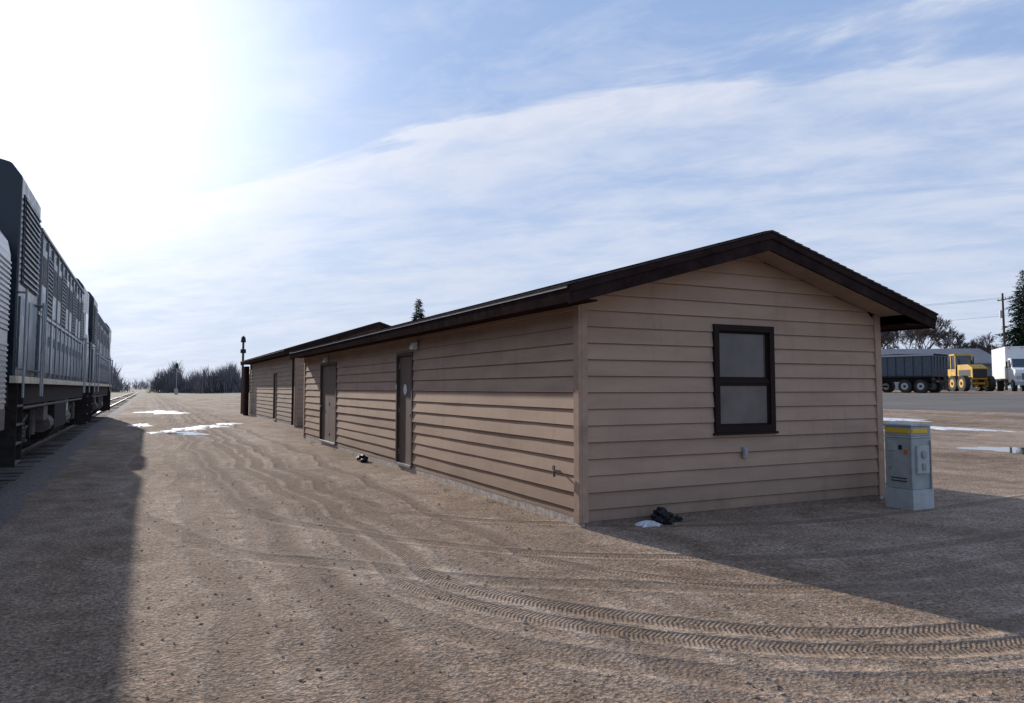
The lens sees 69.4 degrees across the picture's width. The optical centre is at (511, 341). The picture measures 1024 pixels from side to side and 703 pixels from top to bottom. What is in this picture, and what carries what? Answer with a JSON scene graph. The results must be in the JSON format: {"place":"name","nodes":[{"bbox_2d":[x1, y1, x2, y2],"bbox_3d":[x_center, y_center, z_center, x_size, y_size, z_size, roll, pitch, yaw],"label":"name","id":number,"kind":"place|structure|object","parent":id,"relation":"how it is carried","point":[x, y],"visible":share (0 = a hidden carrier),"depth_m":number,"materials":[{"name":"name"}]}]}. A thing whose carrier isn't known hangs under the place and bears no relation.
{"place":"outdoors","nodes":[
{"label":"outdoors","id":0,"kind":"place"},
{"bbox_2d":[0,388,1023,702],"bbox_3d":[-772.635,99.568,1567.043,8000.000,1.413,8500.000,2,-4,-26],"label":"ground","id":1,"kind":"structure","parent":0,"point":[42,538],"depth_m":6.16,"materials":[{"name":"brown gravel"}]},
{"bbox_2d":[0,389,144,528],"bbox_3d":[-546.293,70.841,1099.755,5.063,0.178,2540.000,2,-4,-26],"label":"track ballast","id":2,"kind":"structure","parent":1,"relation":"on","point":[13,495],"depth_m":15.20,"materials":[{"name":"grey gravel"}]},
{"bbox_2d":[0,390,142,487],"bbox_3d":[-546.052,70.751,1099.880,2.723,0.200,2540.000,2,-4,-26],"label":"railway track","id":3,"kind":"structure","parent":2,"relation":"on","point":[40,443],"depth_m":21.25,"materials":[{"name":"metal"}]},
{"bbox_2d":[0,231,11,430],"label":"stainless baggage car","id":4,"kind":"object","parent":3,"relation":"on","point":[5,267],"visible":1,"depth_m":10.47,"materials":[{"name":"metal"}]},
{"bbox_2d":[0,158,91,466],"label":"diesel locomotive","id":5,"kind":"object","parent":3,"relation":"on","point":[47,388],"visible":0.98,"depth_m":13.70,"materials":[{"name":"metal"}]},
{"bbox_2d":[69,291,112,425],"bbox_3d":[-20.489,1.016,34.056,3.259,5.149,17.700,2,-4,-26],"label":"diesel locomotive","id":6,"kind":"object","parent":3,"relation":"on","point":[99,336],"visible":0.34,"depth_m":31.19,"materials":[{"name":"metal"}]},
{"bbox_2d":[127,423,151,426],"bbox_3d":[-16.597,3.719,33.010,1.086,0.058,3.157,2,-4,-26],"label":"snow patch","id":7,"kind":"object","parent":1,"relation":"on","point":[143,425],"visible":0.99,"depth_m":32.37,"materials":[{"name":"white snow"}]},
{"bbox_2d":[133,410,183,413],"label":"snow patch","id":8,"kind":"object","parent":1,"relation":"on","point":[165,412],"visible":0.94,"depth_m":49.31,"materials":[{"name":"white snow"}]},
{"bbox_2d":[163,430,183,431],"bbox_3d":[-13.068,3.454,28.523,0.904,0.070,1.916,2,-4,-26],"label":"snow patch","id":9,"kind":"object","parent":1,"relation":"on","point":[172,430],"visible":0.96,"depth_m":28.40,"materials":[{"name":"white snow"}]},
{"bbox_2d":[174,363,177,394],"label":"railway signal","id":10,"kind":"object","parent":1,"relation":"on","point":[176,391],"visible":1,"depth_m":186.71,"materials":[{"name":"metal"}]},
{"bbox_2d":[168,431,208,434],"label":"puddle","id":11,"kind":"object","parent":1,"relation":"on","point":[188,433],"visible":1,"depth_m":26.80,"materials":[{"name":"grey liquid"}]},
{"bbox_2d":[172,426,207,430],"bbox_3d":[-13.137,3.560,30.284,1.571,0.080,2.841,2,-4,-26],"label":"snow patch","id":12,"kind":"object","parent":1,"relation":"on","point":[195,428],"visible":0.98,"depth_m":29.87,"materials":[{"name":"white snow"}]},
{"bbox_2d":[193,425,228,427],"bbox_3d":[-13.054,3.666,32.080,1.561,0.079,2.775,2,-4,-26],"label":"snow patch","id":13,"kind":"object","parent":1,"relation":"on","point":[213,426],"visible":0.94,"depth_m":31.51,"materials":[{"name":"white snow"}]},
{"bbox_2d":[217,423,243,424],"bbox_3d":[-13.015,3.807,34.175,1.318,0.079,2.711,2,-4,-26],"label":"snow patch","id":14,"kind":"object","parent":1,"relation":"on","point":[228,423],"visible":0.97,"depth_m":33.88,"materials":[{"name":"white snow"}]},
{"bbox_2d":[240,336,245,413],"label":"railway signal","id":15,"kind":"object","parent":1,"relation":"on","point":[243,341],"visible":0.98,"depth_m":47.65,"materials":[{"name":"black metal"}]},
{"bbox_2d":[240,322,389,426],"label":"tan outbuilding","id":16,"kind":"structure","parent":1,"relation":"on","point":[276,394],"depth_m":34.74,"materials":[{"name":"beige wood"}]},
{"bbox_2d":[273,373,276,419],"bbox_3d":[-11.560,2.685,36.232,0.145,2.310,1.000,2,-4,-26],"label":"door","id":17,"kind":"structure","parent":16,"relation":"in","point":[275,374],"depth_m":36.50,"materials":[{"name":"paint"}]},
{"bbox_2d":[356,454,368,462],"bbox_3d":[-3.379,2.627,16.757,0.235,0.160,0.716,1,-4,-19],"label":"black trash bag","id":18,"kind":"object","parent":1,"relation":"on","point":[363,458],"visible":1,"depth_m":16.64,"materials":[{"name":"plastic"}]},
{"bbox_2d":[410,299,425,320],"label":"spruce tree","id":19,"kind":"object","parent":1,"relation":"on","point":[417,314],"visible":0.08,"depth_m":78.91,"materials":[{"name":"green plant"}]},
{"bbox_2d":[111,360,1019,393],"bbox_3d":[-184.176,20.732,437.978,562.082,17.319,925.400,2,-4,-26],"label":"distant trees","id":20,"kind":"object","parent":1,"relation":"on","point":[222,380],"visible":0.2,"depth_m":248.07,"materials":[{"name":"brown plant"}]},
{"bbox_2d":[304,436,882,526],"bbox_3d":[-0.624,2.784,17.686,5.304,0.265,17.284,2,-4,-26],"label":"foundation","id":21,"kind":"object","parent":1,"relation":"on","point":[527,506],"visible":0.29,"depth_m":10.44,"materials":[{"name":"grey concrete"}]},
{"bbox_2d":[304,256,878,521],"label":"walls","id":22,"kind":"structure","parent":21,"relation":"on","point":[492,409],"depth_m":10.22,"materials":[{"name":"beige wood"}]},
{"bbox_2d":[319,362,337,444],"bbox_3d":[-5.220,1.757,21.157,0.145,2.270,2.100,2,-4,-26],"label":"double door","id":23,"kind":"structure","parent":22,"relation":"attached to","point":[328,405],"depth_m":21.28,"materials":[{"name":"paint"}]},
{"bbox_2d":[395,352,413,468],"bbox_3d":[-2.130,1.363,14.889,0.145,2.270,1.040,2,-4,-26],"label":"door","id":24,"kind":"structure","parent":22,"relation":"attached to","point":[404,414],"depth_m":14.99,"materials":[{"name":"paint"}]},
{"bbox_2d":[409,341,418,349],"bbox_3d":[-1.878,0.072,14.201,0.147,0.160,0.180,2,-4,-26],"label":"wall lamp","id":25,"kind":"object","parent":22,"relation":"attached to","point":[414,345],"visible":1,"depth_m":14.15,"materials":[{"name":"metal"}]},
{"bbox_2d":[298,251,926,357],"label":"soffit","id":26,"kind":"structure","parent":22,"relation":"attached to","point":[822,282],"depth_m":10.63,"materials":[{"name":"paint"}]},
{"bbox_2d":[289,232,936,358],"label":"fascia boards","id":27,"kind":"object","parent":26,"relation":"attached to","point":[694,261],"visible":0.74,"depth_m":9.83,"materials":[{"name":"brown wood"}]},
{"bbox_2d":[289,230,938,352],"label":"roof","id":28,"kind":"structure","parent":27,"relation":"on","point":[645,263],"depth_m":10.18,"materials":[{"name":"black"}]},
{"bbox_2d":[289,285,567,353],"bbox_3d":[-0.517,0.013,17.913,6.424,0.092,18.180,2,-4,-26],"label":"drip edge","id":29,"kind":"object","parent":28,"relation":"on","point":[537,293],"visible":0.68,"depth_m":11.17,"materials":[{"name":"metal"}]},
{"bbox_2d":[552,447,747,476],"bbox_3d":[1.835,1.549,9.566,2.760,0.310,0.069,1,-4,-15],"label":"outlet and hose bib","id":30,"kind":"object","parent":22,"relation":"attached to","point":[744,453],"visible":1,"depth_m":9.90,"materials":[{"name":"metal"}]},
{"bbox_2d":[712,324,778,434],"bbox_3d":[3.139,0.516,10.041,1.130,1.470,0.130,2,-4,-26],"label":"window","id":31,"kind":"structure","parent":22,"relation":"attached to","point":[744,392],"depth_m":10.04,"materials":[{"name":"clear glass"}]},
{"bbox_2d":[303,303,884,523],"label":"corner boards","id":32,"kind":"object","parent":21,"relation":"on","point":[580,395],"visible":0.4,"depth_m":8.90,"materials":[{"name":"beige wood"}]},
{"bbox_2d":[635,520,661,527],"bbox_3d":[1.652,2.192,8.925,0.353,0.070,0.263,2,-4,-26],"label":"snow patch","id":33,"kind":"object","parent":1,"relation":"on","point":[647,523],"visible":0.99,"depth_m":8.86,"materials":[{"name":"white snow"}]},
{"bbox_2d":[650,507,682,524],"bbox_3d":[1.915,2.121,9.051,0.537,0.204,0.245,2,-4,-26],"label":"black trash bag","id":34,"kind":"object","parent":1,"relation":"on","point":[662,515],"visible":0.93,"depth_m":8.96,"materials":[{"name":"plastic"}]},
{"bbox_2d":[881,331,900,348],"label":"bare tree","id":35,"kind":"object","parent":1,"relation":"on","point":[890,336],"visible":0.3,"depth_m":115.18,"materials":[{"name":"brown plant"}]},
{"bbox_2d":[883,418,930,421],"bbox_3d":[15.191,3.171,30.163,1.566,0.098,4.604,2,-4,-26],"label":"snow patch","id":36,"kind":"object","parent":1,"relation":"on","point":[897,419],"visible":0.48,"depth_m":29.34,"materials":[{"name":"white snow"}]},
{"bbox_2d":[883,422,933,509],"bbox_3d":[5.555,1.743,10.348,0.455,1.220,0.475,2,-4,-26],"label":"utility cabinet","id":37,"kind":"object","parent":1,"relation":"on","point":[908,459],"visible":0.97,"depth_m":10.21,"materials":[{"name":"metal"}]},
{"bbox_2d":[881,354,948,392],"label":"dump trailer","id":38,"kind":"object","parent":1,"relation":"on","point":[919,373],"visible":0.72,"depth_m":56.91,"materials":[{"name":"metal"}]},
{"bbox_2d":[882,316,953,348],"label":"bare tree","id":39,"kind":"object","parent":1,"relation":"on","point":[919,334],"visible":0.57,"depth_m":116.78,"materials":[{"name":"brown plant"}]},
{"bbox_2d":[931,326,986,350],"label":"bare tree","id":40,"kind":"object","parent":1,"relation":"on","point":[959,344],"visible":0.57,"depth_m":114.22,"materials":[{"name":"brown plant"}]},
{"bbox_2d":[941,354,995,390],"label":"motor grader","id":41,"kind":"object","parent":1,"relation":"on","point":[963,370],"visible":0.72,"depth_m":62.30,"materials":[{"name":"yellow metal"}]},
{"bbox_2d":[930,426,1014,431],"bbox_3d":[14.727,2.967,25.306,1.101,0.086,4.897,2,-4,-26],"label":"snow patch","id":42,"kind":"object","parent":1,"relation":"on","point":[949,428],"visible":0.59,"depth_m":24.68,"materials":[{"name":"white snow"}]},
{"bbox_2d":[971,332,1001,354],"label":"bare tree","id":43,"kind":"object","parent":1,"relation":"on","point":[989,347],"visible":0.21,"depth_m":113.41,"materials":[{"name":"brown plant"}]},
{"bbox_2d":[956,446,1023,453],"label":"puddle","id":44,"kind":"object","parent":1,"relation":"on","point":[1019,450],"visible":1,"depth_m":18.44,"materials":[{"name":"grey liquid"}]},
{"bbox_2d":[997,293,1009,389],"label":"utility pole","id":45,"kind":"object","parent":1,"relation":"on","point":[1001,314],"visible":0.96,"depth_m":90.64,"materials":[{"name":"brown wood"}]},
{"bbox_2d":[929,297,1001,321],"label":"power lines","id":46,"kind":"object","parent":45,"relation":"attached to","point":[963,302],"visible":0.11,"depth_m":93.28,"materials":[{"name":"black metal"}]},
{"bbox_2d":[991,346,1023,390],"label":"box truck","id":47,"kind":"object","parent":1,"relation":"on","point":[1008,363],"visible":0.96,"depth_m":62.01,"materials":[{"name":"white paint"}]},
{"bbox_2d":[995,270,1023,386],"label":"spruce tree","id":48,"kind":"object","parent":1,"relation":"on","point":[1014,338],"visible":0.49,"depth_m":100.55,"materials":[{"name":"green plant"}]},
{"bbox_2d":[0,0,1023,387],"label":"sky","id":49,"kind":"structure","parent":0,"point":[277,175],"materials":[{"name":"blue"}]},
{"bbox_2d":[881,348,999,389],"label":"metal shed","id":50,"kind":"structure","parent":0,"point":[984,358],"depth_m":102.25,"materials":[{"name":"metal"}]},
{"bbox_2d":[882,394,1023,412],"bbox_3d":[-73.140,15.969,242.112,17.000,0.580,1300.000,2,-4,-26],"label":"road","id":51,"kind":"structure","parent":0,"point":[997,403],"depth_m":40.63,"materials":[{"name":"grey asphalt"}]}
]}

